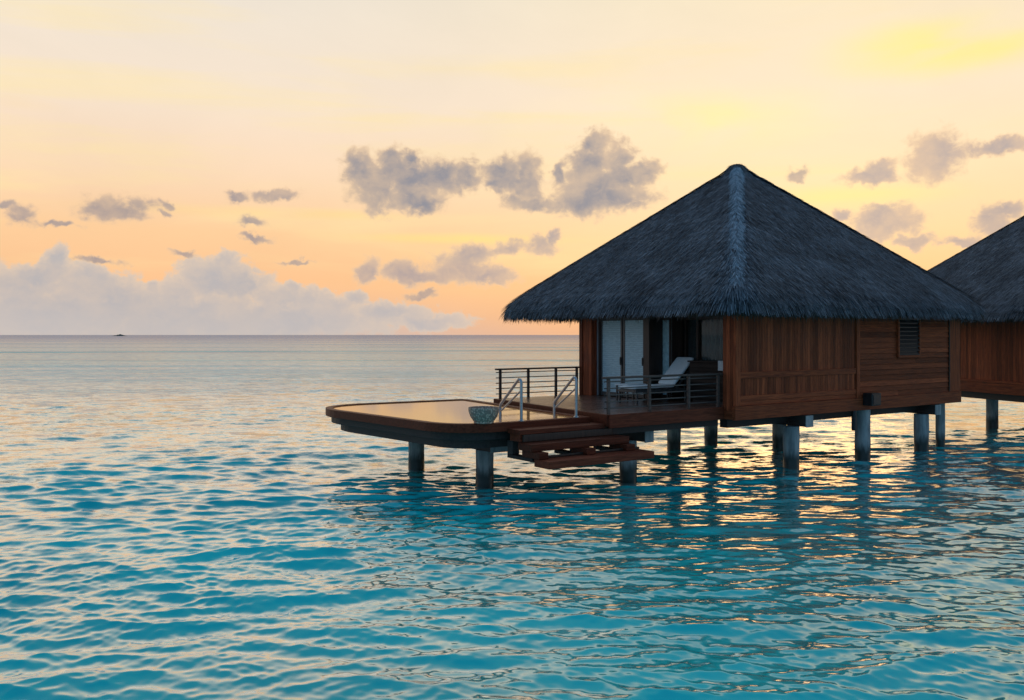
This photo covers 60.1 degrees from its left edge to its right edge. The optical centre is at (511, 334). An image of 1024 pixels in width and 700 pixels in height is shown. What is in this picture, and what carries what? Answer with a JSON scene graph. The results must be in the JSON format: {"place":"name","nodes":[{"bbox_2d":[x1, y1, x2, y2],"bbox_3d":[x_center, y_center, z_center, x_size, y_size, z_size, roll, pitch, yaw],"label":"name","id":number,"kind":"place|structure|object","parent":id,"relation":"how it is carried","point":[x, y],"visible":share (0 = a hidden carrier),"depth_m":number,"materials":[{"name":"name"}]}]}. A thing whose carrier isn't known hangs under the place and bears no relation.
{"place":"outdoors","nodes":[
{"label":"outdoors","id":0,"kind":"place"},
{"bbox_2d":[0,335,1023,699],"bbox_3d":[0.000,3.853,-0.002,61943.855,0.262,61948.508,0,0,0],"label":"sea water","id":1,"kind":"structure","parent":0,"point":[212,517],"depth_m":16.14,"materials":[{"name":"blue liquid"}]},
{"bbox_2d":[326,399,589,488],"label":"plunge pool","id":2,"kind":"structure","parent":1,"relation":"in","point":[417,426],"depth_m":22.36,"materials":[{"name":"red wood"}]},
{"bbox_2d":[468,406,498,423],"bbox_3d":[-0.655,1.864,20.519,0.724,0.372,0.724,0,0,0],"label":"bowl","id":3,"kind":"object","parent":2,"relation":"on","point":[483,414],"visible":1,"depth_m":20.27,"materials":[{"name":"teal stone"}]},
{"bbox_2d":[499,378,523,420],"bbox_3d":[-0.023,1.588,21.359,0.150,1.124,1.000,0,0,-35],"label":"pool handrail","id":4,"kind":"object","parent":2,"relation":"on","point":[520,392],"visible":0.96,"depth_m":21.18,"materials":[{"name":"metal"}]},
{"bbox_2d":[553,376,578,417],"bbox_3d":[1.353,1.588,22.322,0.150,1.124,1.000,0,0,-35],"label":"pool handrail","id":5,"kind":"object","parent":2,"relation":"on","point":[575,389],"visible":0.99,"depth_m":22.12,"materials":[{"name":"metal"}]},
{"bbox_2d":[494,395,723,482],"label":"veranda deck","id":6,"kind":"structure","parent":1,"relation":"in","point":[636,424],"depth_m":23.33,"materials":[{"name":"red wood"}]},
{"bbox_2d":[495,366,579,398],"bbox_3d":[0.855,1.498,28.072,3.300,0.925,0.122,0,0,-35],"label":"deck railing","id":7,"kind":"object","parent":6,"relation":"on","point":[528,387],"visible":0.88,"depth_m":27.97,"materials":[{"name":"black metal"}]},
{"bbox_2d":[507,422,653,469],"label":"sea stairs","id":8,"kind":"structure","parent":6,"relation":"attached to","point":[579,440],"depth_m":20.75,"materials":[{"name":"red wood"}]},
{"bbox_2d":[615,383,644,400],"bbox_3d":[3.535,1.710,26.407,0.760,0.500,0.560,0,0,-35],"label":"side table","id":9,"kind":"object","parent":6,"relation":"on","point":[621,384],"visible":0.73,"depth_m":26.39,"materials":[{"name":"white wood"}]},
{"bbox_2d":[618,357,693,403],"bbox_3d":[4.289,1.315,25.910,2.519,1.291,0.770,0,0,-35],"label":"sun lounger","id":10,"kind":"object","parent":6,"relation":"on","point":[679,365],"visible":0.77,"depth_m":26.01,"materials":[{"name":"white fabric"}]},
{"bbox_2d":[602,373,722,414],"bbox_3d":[3.972,1.498,22.906,4.220,0.925,0.122,0,0,-35],"label":"deck railing","id":11,"kind":"object","parent":6,"relation":"on","point":[649,392],"visible":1,"depth_m":22.78,"materials":[{"name":"black metal"}]},
{"bbox_2d":[687,360,722,403],"bbox_3d":[5.927,1.355,25.397,0.680,1.210,1.780,0,0,-35],"label":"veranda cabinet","id":12,"kind":"object","parent":6,"relation":"on","point":[702,366],"visible":0.34,"depth_m":25.44,"materials":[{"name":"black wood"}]},
{"bbox_2d":[718,361,722,370],"bbox_3d":[5.937,0.871,24.915,0.172,0.278,0.200,0,0,-35],"label":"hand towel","id":13,"kind":"object","parent":12,"relation":"hanging from","point":[720,365],"visible":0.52,"depth_m":24.87,"materials":[{"name":"fabric"}]},
{"bbox_2d":[499,163,989,468],"bbox_3d":[7.867,-0.261,30.941,13.330,11.422,11.579,0,0,-35],"label":"water bungalow","id":14,"kind":"object","parent":1,"relation":"in","point":[793,313],"visible":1,"depth_m":27.06,"materials":[{"name":"brown plant"}]},
{"bbox_2d":[601,317,622,396],"bbox_3d":[3.159,0.695,28.161,0.105,2.490,1.035,0,0,-35],"label":"sliding door","id":15,"kind":"structure","parent":14,"relation":"in","point":[612,333],"depth_m":28.15,"materials":[{"name":"grey paint"}]},
{"bbox_2d":[623,317,643,397],"bbox_3d":[3.755,0.695,27.309,0.105,2.490,0.975,0,0,-35],"label":"sliding door","id":16,"kind":"structure","parent":14,"relation":"in","point":[633,333],"depth_m":27.34,"materials":[{"name":"grey paint"}]},
{"bbox_2d":[896,317,920,357],"bbox_3d":[12.757,0.080,28.422,1.280,1.300,0.096,0,0,-35],"label":"louvre window","id":17,"kind":"structure","parent":14,"relation":"in","point":[908,338],"depth_m":28.39,"materials":[{"name":"brown wood"}]},
{"bbox_2d":[927,216,1023,427],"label":"water bungalow","id":18,"kind":"object","parent":1,"relation":"in","point":[988,272],"visible":0.48,"depth_m":35.25,"materials":[{"name":"brown wood"}]},
{"bbox_2d":[0,0,1023,334],"label":"sky","id":19,"kind":"structure","parent":0,"point":[168,167],"materials":[{"name":"orange"}]}
]}

